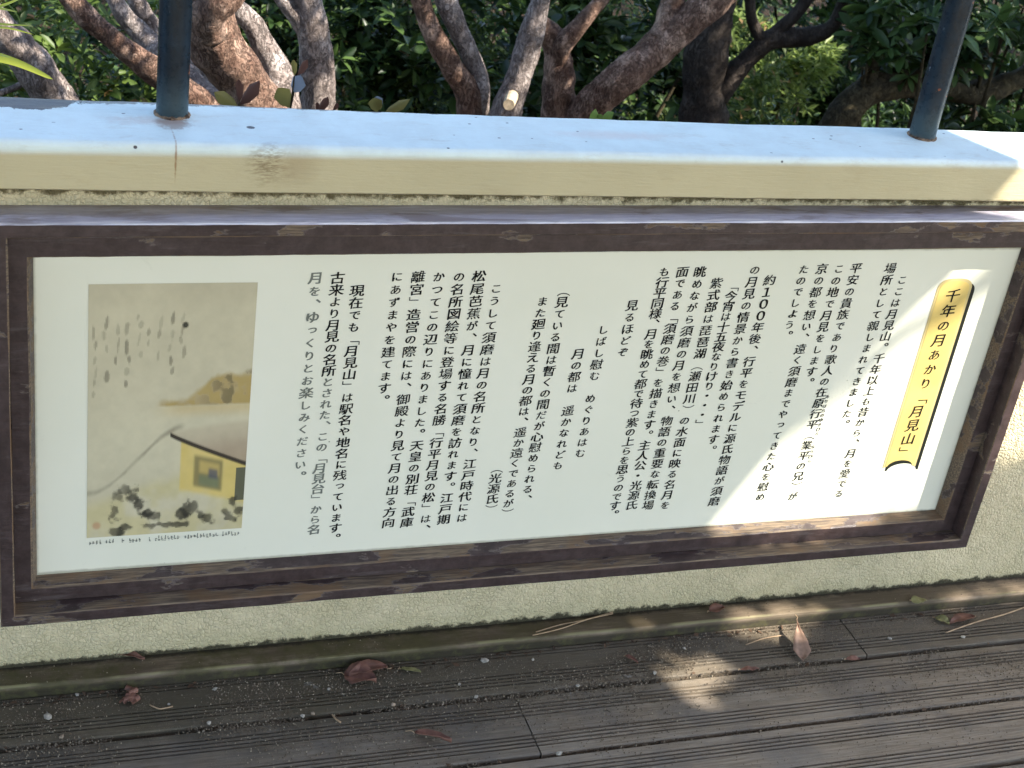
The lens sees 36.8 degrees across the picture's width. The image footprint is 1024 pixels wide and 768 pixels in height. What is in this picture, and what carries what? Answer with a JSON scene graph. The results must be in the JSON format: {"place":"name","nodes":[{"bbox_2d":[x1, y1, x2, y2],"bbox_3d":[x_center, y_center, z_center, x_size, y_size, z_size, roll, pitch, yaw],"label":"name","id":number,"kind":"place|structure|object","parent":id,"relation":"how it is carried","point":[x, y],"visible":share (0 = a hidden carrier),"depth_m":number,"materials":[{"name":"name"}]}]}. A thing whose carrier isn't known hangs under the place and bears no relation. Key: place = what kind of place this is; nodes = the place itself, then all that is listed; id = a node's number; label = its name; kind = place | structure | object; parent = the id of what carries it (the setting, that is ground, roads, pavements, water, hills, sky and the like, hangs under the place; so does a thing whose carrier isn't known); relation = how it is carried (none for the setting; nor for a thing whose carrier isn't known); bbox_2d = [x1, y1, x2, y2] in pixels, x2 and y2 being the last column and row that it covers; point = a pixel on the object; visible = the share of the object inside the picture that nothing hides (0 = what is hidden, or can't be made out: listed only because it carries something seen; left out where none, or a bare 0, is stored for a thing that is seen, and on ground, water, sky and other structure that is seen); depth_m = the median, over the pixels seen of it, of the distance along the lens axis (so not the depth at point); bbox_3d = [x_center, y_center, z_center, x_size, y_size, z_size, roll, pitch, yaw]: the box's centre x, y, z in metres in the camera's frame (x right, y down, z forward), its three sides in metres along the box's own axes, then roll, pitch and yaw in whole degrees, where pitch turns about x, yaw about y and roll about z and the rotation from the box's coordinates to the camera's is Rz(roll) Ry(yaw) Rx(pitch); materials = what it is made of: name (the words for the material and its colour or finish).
{"place":"outdoors","nodes":[
{"label":"outdoors","id":0,"kind":"place"},
{"bbox_2d":[4,0,1023,130],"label":"ground","id":1,"kind":"structure","parent":0,"point":[764,12],"depth_m":10.34,"materials":[{"name":"green plant"}]},
{"bbox_2d":[0,0,51,78],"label":"strap leaf plant","id":2,"kind":"object","parent":1,"relation":"on","point":[7,59],"visible":1,"depth_m":2.76,"materials":[{"name":"green leaf"}]},
{"bbox_2d":[0,4,78,99],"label":"garden tree","id":3,"kind":"object","parent":1,"relation":"on","point":[24,47],"visible":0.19,"depth_m":3.93,"materials":[{"name":"brown plant"}]},
{"bbox_2d":[0,0,249,102],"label":"shrub","id":4,"kind":"object","parent":1,"relation":"on","point":[52,41],"visible":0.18,"depth_m":4.29,"materials":[{"name":"green plant"}]},
{"bbox_2d":[58,0,220,104],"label":"garden tree","id":5,"kind":"object","parent":1,"relation":"on","point":[138,21],"visible":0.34,"depth_m":3.87,"materials":[{"name":"red plant"}]},
{"bbox_2d":[56,0,298,101],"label":"shrub","id":6,"kind":"object","parent":1,"relation":"on","point":[284,46],"visible":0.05,"depth_m":5.27,"materials":[{"name":"green plant"}]},
{"bbox_2d":[190,0,301,108],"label":"garden tree","id":7,"kind":"object","parent":1,"relation":"on","point":[224,56],"visible":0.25,"depth_m":3.57,"materials":[{"name":"red plant"}]},
{"bbox_2d":[141,0,418,110],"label":"shrub","id":8,"kind":"object","parent":1,"relation":"on","point":[349,77],"visible":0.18,"depth_m":4.97,"materials":[{"name":"green plant"}]},
{"bbox_2d":[274,0,337,109],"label":"garden tree","id":9,"kind":"object","parent":1,"relation":"on","point":[308,20],"visible":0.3,"depth_m":3.83,"materials":[{"name":"brown plant"}]},
{"bbox_2d":[241,0,504,113],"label":"shrub","id":10,"kind":"object","parent":1,"relation":"on","point":[490,48],"visible":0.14,"depth_m":5.31,"materials":[{"name":"green plant"}]},
{"bbox_2d":[410,0,489,115],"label":"garden tree","id":11,"kind":"object","parent":1,"relation":"on","point":[466,78],"visible":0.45,"depth_m":4.18,"materials":[{"name":"red plant"}]},
{"bbox_2d":[324,0,625,116],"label":"shrub","id":12,"kind":"object","parent":1,"relation":"on","point":[425,79],"visible":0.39,"depth_m":5.09,"materials":[{"name":"green plant"}]},
{"bbox_2d":[0,1,1015,127],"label":"undergrowth","id":13,"kind":"object","parent":1,"relation":"on","point":[768,116],"visible":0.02,"depth_m":6.15,"materials":[{"name":"green plant"}]},
{"bbox_2d":[0,97,1023,668],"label":"garden wall","id":14,"kind":"structure","parent":1,"relation":"on","point":[54,151],"depth_m":2.62,"materials":[{"name":"paint"}]},
{"bbox_2d":[153,0,192,120],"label":"railing post","id":15,"kind":"object","parent":14,"relation":"on","point":[174,54],"visible":0.98,"depth_m":2.31,"materials":[{"name":"metal"}]},
{"bbox_2d":[214,79,259,105],"bbox_3d":[-0.483,-0.335,2.620,0.074,0.407,0.071,-2,31,-19],"label":"leafy shoot","id":16,"kind":"object","parent":14,"relation":"attached to","point":[250,94],"visible":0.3,"depth_m":2.52,"materials":[{"name":"brown plant"}]},
{"bbox_2d":[274,60,307,107],"bbox_3d":[-0.396,-0.355,2.641,0.054,0.442,0.071,-2,31,-19],"label":"leafy shoot","id":17,"kind":"object","parent":14,"relation":"attached to","point":[283,96],"visible":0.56,"depth_m":2.54,"materials":[{"name":"green plant"}]},
{"bbox_2d":[315,97,338,109],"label":"leafy shoot","id":18,"kind":"object","parent":14,"relation":"attached to","point":[324,104],"visible":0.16,"depth_m":2.57,"materials":[{"name":"brown plant"}]},
{"bbox_2d":[368,96,409,111],"bbox_3d":[-0.242,-0.334,2.712,0.069,0.386,0.070,-2,31,-19],"label":"leafy shoot","id":19,"kind":"object","parent":14,"relation":"attached to","point":[375,104],"visible":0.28,"depth_m":2.61,"materials":[{"name":"green plant"}]},
{"bbox_2d":[0,205,1023,626],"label":"information sign","id":20,"kind":"object","parent":14,"relation":"attached to","point":[208,407],"visible":1,"depth_m":2.70,"materials":[{"name":"paint"}]},
{"bbox_2d":[589,109,613,119],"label":"leafy shoot","id":21,"kind":"object","parent":14,"relation":"attached to","point":[607,115],"visible":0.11,"depth_m":2.74,"materials":[{"name":"green plant"}]},
{"bbox_2d":[907,0,974,141],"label":"railing post","id":22,"kind":"object","parent":14,"relation":"on","point":[944,57],"visible":0.94,"depth_m":2.74,"materials":[{"name":"metal"}]},
{"bbox_2d":[0,601,1023,767],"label":"deck","id":23,"kind":"structure","parent":1,"relation":"on","point":[521,747],"depth_m":2.88,"materials":[{"name":"brown wood"}]},
{"bbox_2d":[44,712,51,719],"bbox_3d":[-0.799,0.572,2.650,0.014,0.009,0.016,-2,31,-19],"label":"pebble","id":24,"kind":"object","parent":23,"relation":"on","point":[47,716],"visible":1,"depth_m":2.65,"materials":[{"name":"white stone"}]},
{"bbox_2d":[119,685,139,703],"bbox_3d":[-0.672,0.549,2.718,0.033,0.013,0.046,10,29,1],"label":"crumpled leaf wad","id":25,"kind":"object","parent":23,"relation":"on","point":[132,696],"visible":1,"depth_m":2.71,"materials":[{"name":"brown plant"}]},
{"bbox_2d":[149,704,172,708],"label":"dry stalk","id":26,"kind":"object","parent":23,"relation":"on","point":[160,708],"visible":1,"depth_m":2.71,"materials":[{"name":"beige plant"}]},
{"bbox_2d":[336,661,376,683],"bbox_3d":[-0.287,0.536,2.844,0.068,0.022,0.050,-2,31,-19],"label":"fallen leaf","id":27,"kind":"object","parent":23,"relation":"on","point":[364,675],"visible":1,"depth_m":2.85,"materials":[{"name":"brown plant"}]},
{"bbox_2d":[349,659,390,675],"bbox_3d":[-0.263,0.528,2.865,0.085,0.023,0.033,-2,31,-19],"label":"fallen leaf","id":28,"kind":"object","parent":23,"relation":"on","point":[373,664],"visible":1,"depth_m":2.87,"materials":[{"name":"brown plant"}]},
{"bbox_2d":[398,667,420,671],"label":"fallen leaf","id":29,"kind":"object","parent":23,"relation":"on","point":[411,669],"visible":1,"depth_m":2.89,"materials":[{"name":"green plant"}]},
{"bbox_2d":[405,729,451,742],"bbox_3d":[-0.148,0.622,2.736,0.086,0.017,0.021,12,29,6],"label":"fallen leaf","id":30,"kind":"object","parent":23,"relation":"on","point":[433,733],"visible":1,"depth_m":2.74,"materials":[{"name":"brown plant"}]},
{"bbox_2d":[480,658,488,662],"bbox_3d":[-0.052,0.528,2.945,0.014,0.007,0.014,28,34,30],"label":"pebble","id":31,"kind":"object","parent":23,"relation":"on","point":[483,660],"visible":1,"depth_m":2.94,"materials":[{"name":"white stone"}]},
{"bbox_2d":[3,612,1002,767],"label":"litter flakes","id":32,"kind":"object","parent":23,"relation":"on","point":[497,653],"visible":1,"depth_m":2.93,"materials":[{"name":"brown plant"}]},
{"bbox_2d":[0,576,1023,699],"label":"skirting board","id":33,"kind":"object","parent":23,"relation":"on","point":[302,656],"visible":1,"depth_m":2.97,"materials":[{"name":"wood"}]},
{"bbox_2d":[119,651,144,659],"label":"fallen leaf","id":34,"kind":"object","parent":33,"relation":"on","point":[135,654],"visible":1,"depth_m":2.77,"materials":[{"name":"brown plant"}]},
{"bbox_2d":[533,612,612,635],"bbox_3d":[0.121,0.472,3.038,0.193,0.002,0.013,-10,34,-30],"label":"pine needle","id":35,"kind":"object","parent":33,"relation":"on","point":[605,614],"visible":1,"depth_m":3.03,"materials":[{"name":"brown plant"}]},
{"bbox_2d":[707,603,724,612],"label":"fallen leaf","id":36,"kind":"object","parent":33,"relation":"on","point":[715,607],"visible":1,"depth_m":3.14,"materials":[{"name":"brown plant"}]},
{"bbox_2d":[909,595,926,603],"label":"fallen leaf","id":37,"kind":"object","parent":33,"relation":"on","point":[916,599],"visible":1,"depth_m":3.27,"materials":[{"name":"yellow plant"}]},
{"bbox_2d":[0,580,1023,767],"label":"grit","id":38,"kind":"object","parent":23,"relation":"on","point":[222,727],"visible":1,"depth_m":2.86,"materials":[{"name":"grey gravel"}]},
{"bbox_2d":[624,654,637,663],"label":"fallen leaf","id":39,"kind":"object","parent":23,"relation":"on","point":[631,657],"visible":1,"depth_m":3.01,"materials":[{"name":"brown plant"}]},
{"bbox_2d":[745,635,783,644],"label":"dry stalk","id":40,"kind":"object","parent":23,"relation":"on","point":[764,638],"visible":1,"depth_m":3.13,"materials":[{"name":"beige plant"}]},
{"bbox_2d":[793,615,810,661],"bbox_3d":[0.577,0.515,3.121,0.038,0.030,0.114,2,30,-12],"label":"fallen leaf","id":41,"kind":"object","parent":23,"relation":"on","point":[801,648],"visible":1,"depth_m":3.10,"materials":[{"name":"brown plant"}]},
{"bbox_2d":[932,614,949,623],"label":"fallen leaf","id":42,"kind":"object","parent":23,"relation":"on","point":[942,617],"visible":1,"depth_m":3.27,"materials":[{"name":"green plant"}]},
{"bbox_2d":[949,613,975,624],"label":"fallen leaf","id":43,"kind":"object","parent":23,"relation":"on","point":[958,617],"visible":1,"depth_m":3.28,"materials":[{"name":"brown plant"}]},
{"bbox_2d":[945,607,1023,632],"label":"dry stalk","id":44,"kind":"object","parent":23,"relation":"on","point":[984,619],"visible":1,"depth_m":3.29,"materials":[{"name":"beige plant"}]},
{"bbox_2d":[488,0,549,116],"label":"garden tree","id":45,"kind":"object","parent":1,"relation":"on","point":[510,97],"visible":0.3,"depth_m":4.13,"materials":[{"name":"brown plant"}]},
{"bbox_2d":[19,0,1023,119],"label":"thicket","id":46,"kind":"object","parent":1,"relation":"on","point":[800,22],"visible":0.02,"depth_m":7.86,"materials":[{"name":"green plant"}]},
{"bbox_2d":[372,0,739,120],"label":"shrub","id":47,"kind":"object","parent":1,"relation":"on","point":[502,35],"visible":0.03,"depth_m":6.81,"materials":[{"name":"green plant"}]},
{"bbox_2d":[489,0,738,121],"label":"shrub","id":48,"kind":"object","parent":1,"relation":"on","point":[628,36],"visible":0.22,"depth_m":5.36,"materials":[{"name":"green plant"}]},
{"bbox_2d":[540,0,736,118],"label":"garden tree","id":49,"kind":"object","parent":1,"relation":"on","point":[678,26],"visible":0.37,"depth_m":4.34,"materials":[{"name":"red plant"}]},
{"bbox_2d":[576,0,818,124],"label":"shrub","id":50,"kind":"object","parent":1,"relation":"on","point":[742,27],"visible":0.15,"depth_m":6.03,"materials":[{"name":"green plant"}]},
{"bbox_2d":[636,0,850,125],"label":"shrub","id":51,"kind":"object","parent":1,"relation":"on","point":[671,74],"visible":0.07,"depth_m":6.95,"materials":[{"name":"green plant"}]},
{"bbox_2d":[678,0,849,123],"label":"garden tree","id":52,"kind":"object","parent":1,"relation":"on","point":[713,77],"visible":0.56,"depth_m":5.02,"materials":[{"name":"brown plant"}]},
{"bbox_2d":[737,18,848,124],"bbox_3d":[1.067,-1.008,6.305,0.503,0.924,0.349,-2,31,-19],"label":"shrub","id":53,"kind":"object","parent":1,"relation":"on","point":[825,60],"visible":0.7,"depth_m":6.09,"materials":[{"name":"green plant"}]},
{"bbox_2d":[681,0,912,106],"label":"shrub","id":54,"kind":"object","parent":1,"relation":"on","point":[760,4],"visible":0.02,"depth_m":7.12,"materials":[{"name":"green plant"}]},
{"bbox_2d":[755,0,979,127],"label":"shrub","id":55,"kind":"object","parent":1,"relation":"on","point":[824,13],"visible":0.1,"depth_m":6.96,"materials":[{"name":"green plant"}]},
{"bbox_2d":[817,7,1023,126],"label":"garden tree","id":56,"kind":"object","parent":1,"relation":"on","point":[851,104],"visible":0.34,"depth_m":5.13,"materials":[{"name":"brown plant"}]},
{"bbox_2d":[831,0,1022,127],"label":"shrub","id":57,"kind":"object","parent":1,"relation":"on","point":[882,34],"visible":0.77,"depth_m":4.87,"materials":[{"name":"green plant"}]},
{"bbox_2d":[908,0,1023,132],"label":"shrub","id":58,"kind":"object","parent":1,"relation":"on","point":[990,117],"visible":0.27,"depth_m":5.18,"materials":[{"name":"green plant"}]},
{"bbox_2d":[77,643,1023,767],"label":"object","id":59,"kind":"structure","parent":0,"point":[550,694],"depth_m":2.88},
{"bbox_2d":[738,666,758,670],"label":"fallen leaf","id":60,"kind":"object","parent":59,"relation":"on","point":[749,668],"visible":1,"depth_m":3.03,"materials":[{"name":"brown plant"}]},
{"bbox_2d":[844,655,860,659],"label":"fallen leaf","id":61,"kind":"object","parent":59,"relation":"on","point":[852,657],"visible":1,"depth_m":3.11,"materials":[{"name":"brown plant"}]}
]}

